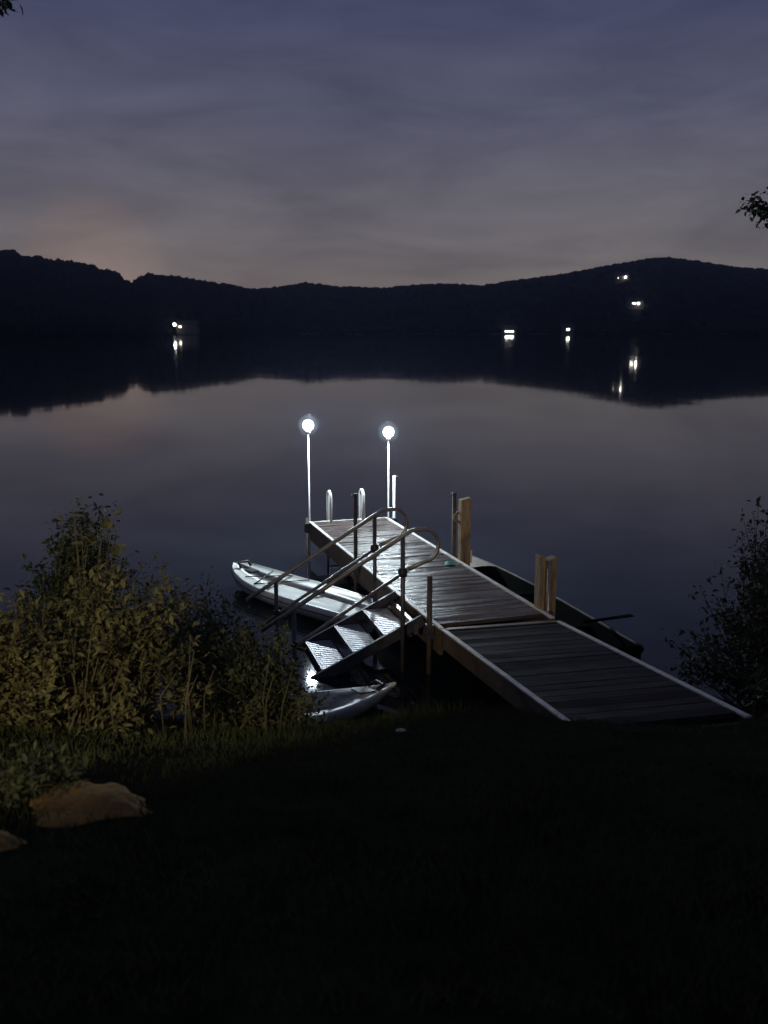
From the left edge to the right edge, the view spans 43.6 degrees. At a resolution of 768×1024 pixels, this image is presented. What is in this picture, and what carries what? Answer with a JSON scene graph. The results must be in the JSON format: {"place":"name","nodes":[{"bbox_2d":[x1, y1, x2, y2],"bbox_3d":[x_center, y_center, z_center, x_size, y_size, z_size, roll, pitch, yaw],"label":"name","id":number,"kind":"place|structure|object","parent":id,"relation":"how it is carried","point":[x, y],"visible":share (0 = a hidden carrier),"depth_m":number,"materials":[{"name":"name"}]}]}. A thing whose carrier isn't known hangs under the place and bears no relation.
{"place":"outdoors","nodes":[
{"label":"outdoors","id":0,"kind":"place"},
{"bbox_2d":[146,299,260,334],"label":"headland","id":1,"kind":"structure","parent":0,"point":[148,302],"depth_m":553.30,"materials":[{"name":"green plant"}]},
{"bbox_2d":[173,319,199,334],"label":"house","id":2,"kind":"structure","parent":1,"relation":"on","point":[187,327],"depth_m":524.32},
{"bbox_2d":[130,272,302,334],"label":"headland woodland","id":3,"kind":"object","parent":1,"relation":"on","point":[223,308],"visible":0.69,"depth_m":548.39,"materials":[{"name":"green plant"}]},
{"bbox_2d":[0,334,767,721],"bbox_3d":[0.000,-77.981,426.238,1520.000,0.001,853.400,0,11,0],"label":"water","id":4,"kind":"structure","parent":0,"point":[618,474],"depth_m":24.49,"materials":[{"name":"black liquid"}]},
{"bbox_2d":[231,560,388,632],"bbox_3d":[-1.000,0.967,11.648,0.813,0.354,2.720,-10,15,-43],"label":"kayak","id":5,"kind":"object","parent":4,"relation":"on","point":[330,603],"visible":0.73,"depth_m":11.52,"materials":[{"name":"white plastic"}]},
{"bbox_2d":[304,476,554,674],"bbox_3d":[0.312,1.157,11.918,1.440,2.860,5.393,-3,11,-17],"label":"dock","id":6,"kind":"object","parent":4,"relation":"in","point":[439,594],"visible":0.83,"depth_m":10.90,"materials":[{"name":"grey wood"}]},
{"bbox_2d":[306,414,310,554],"bbox_3d":[-1.097,0.154,14.150,0.300,3.192,0.300,0,11,0],"label":"dock lamp","id":7,"kind":"object","parent":6,"relation":"attached to","point":[308,432],"visible":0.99,"depth_m":14.03,"materials":[{"name":"white metal"}]},
{"bbox_2d":[246,507,439,682],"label":"dock stairs","id":8,"kind":"structure","parent":6,"relation":"attached to","point":[401,624],"depth_m":9.64,"materials":[{"name":"metal"}]},
{"bbox_2d":[326,488,364,522],"bbox_3d":[-0.573,0.579,14.383,0.544,1.872,0.267,-3,11,-17],"label":"swim ladder","id":9,"kind":"object","parent":6,"relation":"attached to","point":[361,504],"visible":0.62,"depth_m":14.22,"materials":[{"name":"silver metal"}]},
{"bbox_2d":[386,421,390,518],"bbox_3d":[0.066,0.174,14.367,0.300,3.072,0.300,0,11,0],"label":"dock lamp","id":10,"kind":"object","parent":6,"relation":"attached to","point":[388,439],"visible":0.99,"depth_m":14.20,"materials":[{"name":"white metal"}]},
{"bbox_2d":[445,561,455,564],"bbox_3d":[0.764,0.610,11.589,0.116,0.045,0.184,-9,14,-40],"label":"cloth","id":11,"kind":"object","parent":6,"relation":"on","point":[449,563],"visible":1,"depth_m":11.56,"materials":[{"name":"teal fabric"}]},
{"bbox_2d":[453,497,471,565],"bbox_3d":[0.961,0.890,11.896,0.234,2.170,0.148,0,11,0],"label":"wooden post","id":12,"kind":"object","parent":6,"relation":"attached to","point":[463,512],"visible":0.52,"depth_m":11.73,"materials":[{"name":"brown wood"}]},
{"bbox_2d":[534,554,556,619],"bbox_3d":[1.643,1.180,9.851,0.208,1.527,0.147,-3,11,-17],"label":"wooden post","id":13,"kind":"object","parent":6,"relation":"attached to","point":[540,586],"visible":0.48,"depth_m":9.72,"materials":[{"name":"brown wood"}]},
{"bbox_2d":[470,556,643,659],"bbox_3d":[1.601,1.125,10.781,0.546,0.507,4.075,-3,11,-17],"label":"rowing boat","id":14,"kind":"object","parent":4,"relation":"on","point":[570,614],"visible":0.22,"depth_m":10.33,"materials":[{"name":"grey wood"}]},
{"bbox_2d":[582,614,633,623],"bbox_3d":[2.249,1.076,9.648,0.571,0.042,0.070,-4,11,-19],"label":"oar","id":15,"kind":"object","parent":14,"relation":"on","point":[608,618],"visible":1,"depth_m":9.64,"materials":[{"name":"brown wood"}]},
{"bbox_2d":[0,696,767,1023],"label":"ground","id":16,"kind":"structure","parent":0,"point":[238,1012],"depth_m":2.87,"materials":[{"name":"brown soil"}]},
{"bbox_2d":[0,0,22,16],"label":"tree","id":17,"kind":"object","parent":16,"relation":"on","point":[5,4],"visible":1,"depth_m":7.42,"materials":[{"name":"green plant"}]},
{"bbox_2d":[0,830,26,851],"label":"boulder","id":18,"kind":"object","parent":16,"relation":"on","point":[6,836],"visible":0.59,"depth_m":3.27,"materials":[{"name":"stone"}]},
{"bbox_2d":[0,739,95,807],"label":"weed","id":19,"kind":"object","parent":16,"relation":"on","point":[18,784],"visible":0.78,"depth_m":3.81,"materials":[{"name":"green plant"}]},
{"bbox_2d":[3,493,133,716],"bbox_3d":[-2.401,0.815,7.293,0.918,1.919,0.859,-8,14,-37],"label":"shrub","id":20,"kind":"object","parent":16,"relation":"on","point":[67,555],"visible":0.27,"depth_m":7.09,"materials":[{"name":"green plant"}]},
{"bbox_2d":[29,781,152,827],"bbox_3d":[-1.161,1.181,3.653,0.511,0.183,0.576,-9,14,-39],"label":"boulder","id":21,"kind":"object","parent":16,"relation":"on","point":[89,796],"visible":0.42,"depth_m":3.66,"materials":[{"name":"stone"}]},
{"bbox_2d":[59,497,129,680],"bbox_3d":[-2.046,0.753,6.895,0.491,1.722,0.407,0,11,0],"label":"sapling","id":22,"kind":"object","parent":16,"relation":"on","point":[108,523],"visible":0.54,"depth_m":6.77,"materials":[{"name":"green plant"}]},
{"bbox_2d":[0,544,218,737],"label":"shrub","id":23,"kind":"object","parent":16,"relation":"on","point":[34,687],"visible":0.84,"depth_m":5.88,"materials":[{"name":"green plant"}]},
{"bbox_2d":[64,629,292,744],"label":"dry stalks","id":24,"kind":"object","parent":16,"relation":"on","point":[186,716],"visible":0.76,"depth_m":5.64,"materials":[{"name":"brown plant"}]},
{"bbox_2d":[147,596,251,710],"bbox_3d":[-1.547,1.332,8.168,1.153,1.247,1.089,0,11,0],"label":"shrub","id":25,"kind":"object","parent":16,"relation":"on","point":[178,707],"visible":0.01,"depth_m":8.15,"materials":[{"name":"green plant"}]},
{"bbox_2d":[147,565,335,730],"bbox_3d":[-1.035,1.191,7.033,1.544,1.332,1.329,0,11,0],"label":"shrub","id":26,"kind":"object","parent":16,"relation":"on","point":[236,698],"visible":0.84,"depth_m":6.83,"materials":[{"name":"green plant"}]},
{"bbox_2d":[154,679,395,724],"bbox_3d":[-1.075,1.695,7.841,2.900,0.312,0.720,-2,7,-36],"label":"kayak","id":27,"kind":"object","parent":16,"relation":"on","point":[355,702],"visible":0.26,"depth_m":8.34,"materials":[{"name":"white plastic"}]},
{"bbox_2d":[441,620,751,729],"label":"dock ramp","id":28,"kind":"structure","parent":16,"relation":"on","point":[561,669],"depth_m":7.35,"materials":[{"name":"grey wood"}]},
{"bbox_2d":[659,496,767,709],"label":"shrub","id":29,"kind":"object","parent":16,"relation":"on","point":[757,630],"visible":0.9,"depth_m":8.27,"materials":[{"name":"green plant"}]},
{"bbox_2d":[735,187,767,228],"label":"tree","id":30,"kind":"object","parent":16,"relation":"on","point":[759,210],"visible":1,"depth_m":11.51,"materials":[{"name":"green plant"}]},
{"bbox_2d":[737,667,767,718],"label":"shrub","id":31,"kind":"object","parent":16,"relation":"on","point":[762,690],"visible":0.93,"depth_m":7.21,"materials":[{"name":"green plant"}]},
{"bbox_2d":[0,0,767,291],"label":"sky","id":32,"kind":"structure","parent":0,"point":[257,144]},
{"bbox_2d":[286,267,767,333],"bbox_3d":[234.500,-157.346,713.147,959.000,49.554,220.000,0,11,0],"label":"hills","id":33,"kind":"structure","parent":0,"point":[718,313],"depth_m":638.75,"materials":[{"name":"green plant"}]},
{"bbox_2d":[252,256,767,333],"bbox_3d":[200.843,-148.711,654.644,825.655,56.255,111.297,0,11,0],"label":"woodland","id":34,"kind":"object","parent":33,"relation":"on","point":[565,286],"visible":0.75,"depth_m":640.86,"materials":[{"name":"green plant"}]},
{"bbox_2d":[613,271,629,283],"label":"house","id":35,"kind":"structure","parent":33,"relation":"on","point":[620,277],"depth_m":654.60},
{"bbox_2d":[625,297,643,309],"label":"house","id":36,"kind":"structure","parent":33,"relation":"on","point":[634,303],"depth_m":630.43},
{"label":"shore","id":37,"kind":"structure","parent":0,"visible":0},
{"bbox_2d":[501,324,516,333],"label":"house","id":38,"kind":"structure","parent":37,"relation":"on","point":[509,329],"depth_m":603.43,"materials":[{"name":"white"}]},
{"bbox_2d":[560,323,573,333],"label":"house","id":39,"kind":"structure","parent":37,"relation":"on","point":[567,328],"depth_m":603.43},
{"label":"wooded point","id":40,"kind":"structure","parent":0,"visible":0},
{"bbox_2d":[0,249,20,262],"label":"tree","id":41,"kind":"object","parent":40,"relation":"on","point":[7,254],"visible":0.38,"depth_m":561.74,"materials":[{"name":"green plant"}]},
{"bbox_2d":[29,255,46,265],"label":"tree","id":42,"kind":"object","parent":40,"relation":"on","point":[35,258],"visible":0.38,"depth_m":564.45,"materials":[{"name":"green plant"}]},
{"bbox_2d":[0,255,155,334],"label":"point woodland","id":43,"kind":"object","parent":40,"relation":"on","point":[37,298],"visible":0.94,"depth_m":522.75,"materials":[{"name":"green plant"}]},
{"bbox_2d":[89,264,99,276],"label":"tree","id":44,"kind":"object","parent":40,"relation":"on","point":[94,268],"visible":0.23,"depth_m":565.79,"materials":[{"name":"green plant"}]},
{"bbox_2d":[109,270,124,286],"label":"tree","id":45,"kind":"object","parent":40,"relation":"on","point":[117,277],"visible":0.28,"depth_m":565.87,"materials":[{"name":"green plant"}]},
{"bbox_2d":[123,280,133,287],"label":"tree","id":46,"kind":"object","parent":40,"relation":"on","point":[128,281],"visible":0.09,"depth_m":568.83,"materials":[{"name":"green plant"}]}
]}

